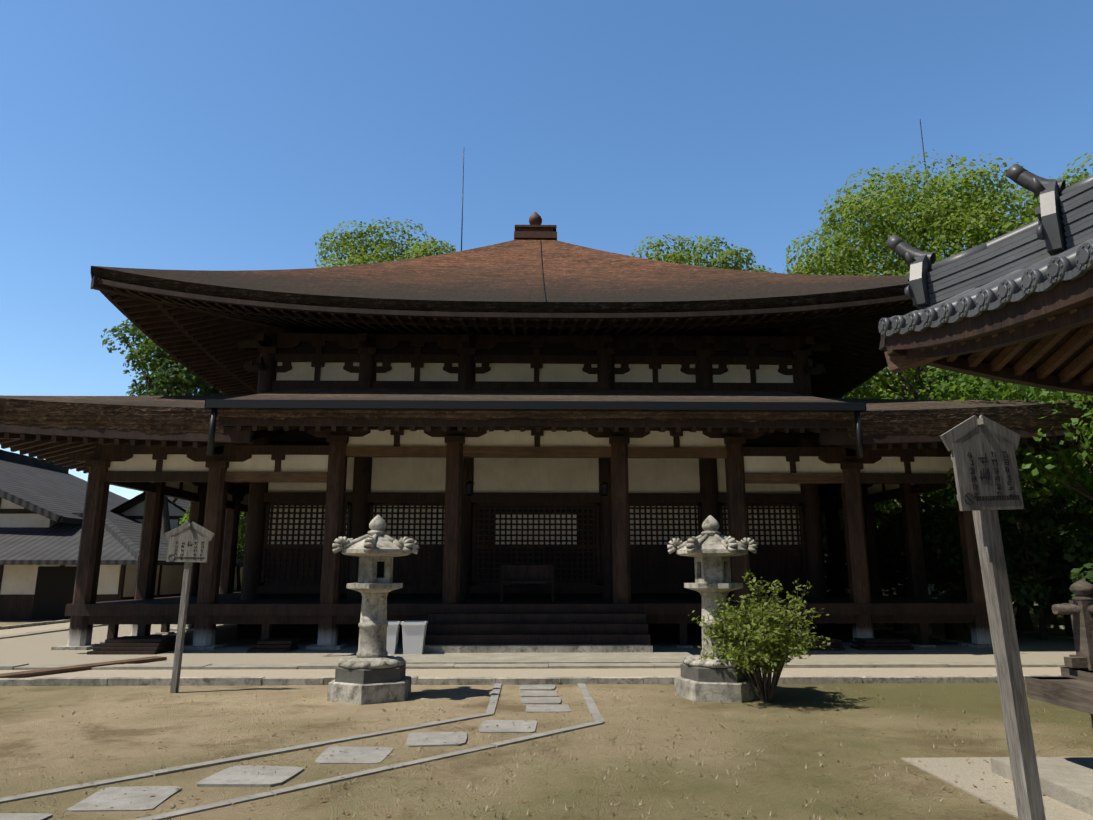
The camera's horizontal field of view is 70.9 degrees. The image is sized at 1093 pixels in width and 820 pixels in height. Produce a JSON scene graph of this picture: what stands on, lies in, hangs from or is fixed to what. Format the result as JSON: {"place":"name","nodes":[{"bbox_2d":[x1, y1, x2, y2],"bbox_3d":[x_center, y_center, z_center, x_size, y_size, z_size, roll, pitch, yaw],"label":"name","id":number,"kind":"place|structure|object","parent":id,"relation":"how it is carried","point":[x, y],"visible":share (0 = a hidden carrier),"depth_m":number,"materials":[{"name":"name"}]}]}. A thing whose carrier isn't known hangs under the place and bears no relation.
{"place":"outdoors","nodes":[
{"label":"outdoors","id":0,"kind":"place"},
{"bbox_2d":[0,597,1092,819],"bbox_3d":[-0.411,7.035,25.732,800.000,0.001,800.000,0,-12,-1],"label":"ground","id":1,"kind":"structure","parent":0,"point":[781,791],"depth_m":7.00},
{"bbox_2d":[101,319,224,535],"bbox_3d":[-15.786,1.216,32.481,6.273,14.398,6.195,6,-13,-26],"label":"tall tree","id":2,"kind":"object","parent":1,"relation":"on","point":[175,378],"visible":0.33,"depth_m":31.76,"materials":[{"name":"green plant"}]},
{"bbox_2d":[165,522,214,692],"bbox_3d":[-4.946,2.763,10.448,0.716,2.468,0.157,0,-12,-1],"label":"sign","id":3,"kind":"object","parent":1,"relation":"on","point":[188,544],"visible":1,"depth_m":10.58,"materials":[{"name":"grey wood"}]},
{"bbox_2d":[178,504,246,557],"bbox_3d":[-12.404,5.588,29.306,3.486,4.523,4.149,6,-13,-25],"label":"tree","id":4,"kind":"object","parent":1,"relation":"on","point":[242,533],"visible":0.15,"depth_m":29.70,"materials":[{"name":"green plant"}]},
{"bbox_2d":[237,516,246,591],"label":"tree","id":5,"kind":"object","parent":1,"relation":"on","point":[238,581],"depth_m":35.08,"materials":[{"name":"green plant"}]},
{"bbox_2d":[327,515,418,704],"bbox_3d":[-2.268,2.557,10.129,1.054,2.340,1.199,0,-12,-1],"label":"lantern","id":6,"kind":"object","parent":1,"relation":"on","point":[371,672],"visible":1,"depth_m":9.89,"materials":[{"name":"stone"}]},
{"bbox_2d":[315,217,457,267],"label":"tree","id":7,"kind":"object","parent":1,"relation":"on","point":[360,257],"visible":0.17,"depth_m":44.04,"materials":[{"name":"green plant"}]},
{"bbox_2d":[0,450,942,620],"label":"buildings","id":8,"kind":"structure","parent":1,"relation":"on","point":[42,503],"depth_m":27.04,"materials":[{"name":"roof tile"},{"name":"plaster"},{"name":"dark wood"}]},
{"bbox_2d":[0,619,1075,819],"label":"court stones","id":9,"kind":"object","parent":1,"relation":"on","point":[29,656],"visible":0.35,"depth_m":12.44,"materials":[{"name":"grey stone"}]},
{"bbox_2d":[386,621,427,653],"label":"white bins","id":10,"kind":"object","parent":9,"relation":"on","point":[413,634],"visible":0.67,"depth_m":14.52,"materials":[{"name":"white plastic"}]},
{"bbox_2d":[0,211,1092,654],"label":"temple building","id":11,"kind":"structure","parent":1,"relation":"on","point":[510,447],"depth_m":18.31,"materials":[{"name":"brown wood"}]},
{"bbox_2d":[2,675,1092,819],"bbox_3d":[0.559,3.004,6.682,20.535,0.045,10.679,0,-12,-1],"label":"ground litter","id":12,"kind":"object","parent":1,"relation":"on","point":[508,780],"visible":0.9,"depth_m":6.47,"materials":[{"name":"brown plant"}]},
{"bbox_2d":[461,120,927,300],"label":"lightning rods","id":13,"kind":"object","parent":1,"relation":"on","point":[540,239],"visible":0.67,"depth_m":38.87,"materials":[{"name":"grey metal"}]},
{"bbox_2d":[631,234,775,272],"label":"tree","id":14,"kind":"object","parent":1,"relation":"on","point":[677,256],"visible":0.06,"depth_m":43.92,"materials":[{"name":"green plant"}]},
{"bbox_2d":[667,515,758,702],"bbox_3d":[2.231,2.576,10.221,1.172,2.340,1.151,0,-12,-1],"label":"lantern","id":15,"kind":"object","parent":1,"relation":"on","point":[711,551],"visible":0.88,"depth_m":9.98,"materials":[{"name":"stone"}]},
{"bbox_2d":[688,569,830,702],"bbox_3d":[2.776,2.833,9.703,1.667,1.638,1.688,6,-13,-28],"label":"shrub","id":16,"kind":"object","parent":1,"relation":"on","point":[758,651],"visible":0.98,"depth_m":9.47,"materials":[{"name":"green plant"}]},
{"bbox_2d":[821,501,886,530],"bbox_3d":[10.749,3.985,30.676,7.383,8.265,7.124,0,-12,-1],"label":"tree","id":17,"kind":"object","parent":1,"relation":"on","point":[822,519],"depth_m":28.95,"materials":[{"name":"green plant"}]},
{"bbox_2d":[821,517,933,596],"bbox_3d":[11.273,5.799,28.483,5.006,3.782,4.419,0,-12,-1],"label":"tree","id":18,"kind":"object","parent":1,"relation":"on","point":[826,558],"visible":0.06,"depth_m":27.87,"materials":[{"name":"green plant"}]},
{"bbox_2d":[821,398,956,532],"bbox_3d":[12.291,3.361,25.867,6.899,7.467,7.324,7,-14,-30],"label":"maple","id":19,"kind":"object","parent":1,"relation":"on","point":[883,513],"visible":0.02,"depth_m":26.40,"materials":[{"name":"green plant"}]},
{"bbox_2d":[870,364,930,509],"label":"tree","id":20,"kind":"object","parent":1,"relation":"on","point":[888,396],"depth_m":44.39,"materials":[{"name":"green plant"}]},
{"bbox_2d":[783,150,1055,600],"bbox_3d":[15.097,-1.208,29.776,11.796,18.044,13.053,0,-12,-1],"label":"tree","id":21,"kind":"object","parent":1,"relation":"on","point":[971,216],"visible":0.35,"depth_m":28.33,"materials":[{"name":"green plant"}]},
{"bbox_2d":[841,489,1002,599],"bbox_3d":[11.823,4.445,23.424,5.297,4.358,4.646,0,-12,-1],"label":"tree","id":22,"kind":"object","parent":1,"relation":"on","point":[935,574],"visible":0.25,"depth_m":22.88,"materials":[{"name":"green plant"}]},
{"bbox_2d":[874,365,1092,630],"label":"maple","id":23,"kind":"object","parent":1,"relation":"on","point":[1023,617],"visible":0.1,"depth_m":21.08,"materials":[{"name":"green plant"}]},
{"bbox_2d":[878,164,1092,819],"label":"tiled hall","id":24,"kind":"structure","parent":1,"relation":"on","point":[1015,306],"depth_m":7.11,"materials":[{"name":"grey roof tile"},{"name":"dark wood"},{"name":"light stone"}]},
{"bbox_2d":[940,415,1045,819],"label":"sign","id":25,"kind":"object","parent":1,"relation":"on","point":[982,449],"visible":1,"depth_m":4.85,"materials":[{"name":"grey wood"}]},
{"bbox_2d":[913,368,1092,504],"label":"maple","id":26,"kind":"object","parent":1,"relation":"on","point":[1047,467],"visible":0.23,"depth_m":16.68,"materials":[{"name":"green plant"}]},
{"bbox_2d":[926,366,1085,528],"bbox_3d":[22.696,0.172,33.873,11.710,17.067,11.751,0,-12,-1],"label":"tree","id":27,"kind":"object","parent":1,"relation":"on","point":[1073,516],"depth_m":32.52,"materials":[{"name":"green plant"}]},
{"bbox_2d":[922,492,1092,639],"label":"tree","id":28,"kind":"object","parent":1,"relation":"on","point":[1029,590],"visible":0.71,"depth_m":18.29,"materials":[{"name":"green plant"}]},
{"bbox_2d":[936,387,1092,624],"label":"maple","id":29,"kind":"object","parent":1,"relation":"on","point":[1050,616],"visible":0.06,"depth_m":22.73,"materials":[{"name":"green plant"}]},
{"bbox_2d":[945,487,1091,613],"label":"tree","id":30,"kind":"object","parent":1,"relation":"on","point":[1031,604],"visible":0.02,"depth_m":24.23,"materials":[{"name":"green plant"}]},
{"bbox_2d":[955,517,1092,632],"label":"tree","id":31,"kind":"object","parent":1,"relation":"on","point":[1068,627],"visible":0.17,"depth_m":19.82,"materials":[{"name":"green plant"}]},
{"bbox_2d":[966,394,1092,527],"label":"maple","id":32,"kind":"object","parent":1,"relation":"on","point":[1089,517],"depth_m":26.08,"materials":[{"name":"green plant"}]},
{"bbox_2d":[993,153,1092,397],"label":"tree","id":33,"kind":"object","parent":1,"relation":"on","point":[1076,178],"visible":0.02,"depth_m":25.48,"materials":[{"name":"green plant"}]},
{"bbox_2d":[1016,390,1091,456],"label":"tree","id":34,"kind":"object","parent":1,"relation":"on","point":[1050,395],"depth_m":20.26,"materials":[{"name":"green plant"}]},
{"bbox_2d":[1057,394,1092,520],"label":"tree","id":35,"kind":"object","parent":1,"relation":"on","point":[1087,474],"visible":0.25,"depth_m":17.49,"materials":[{"name":"green plant"}]},
{"bbox_2d":[1070,563,1092,596],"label":"shrub","id":36,"kind":"object","parent":1,"relation":"on","point":[1080,576],"visible":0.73,"depth_m":14.07,"materials":[{"name":"green plant"}]},
{"bbox_2d":[0,0,1092,499],"label":"sky","id":37,"kind":"structure","parent":0,"point":[211,135],"materials":[{"name":"blue"}]},
{"bbox_2d":[822,488,1063,599],"bbox_3d":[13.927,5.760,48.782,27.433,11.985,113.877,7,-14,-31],"label":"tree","id":38,"kind":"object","parent":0,"point":[897,509],"depth_m":56.66,"materials":[{"name":"green plant"}]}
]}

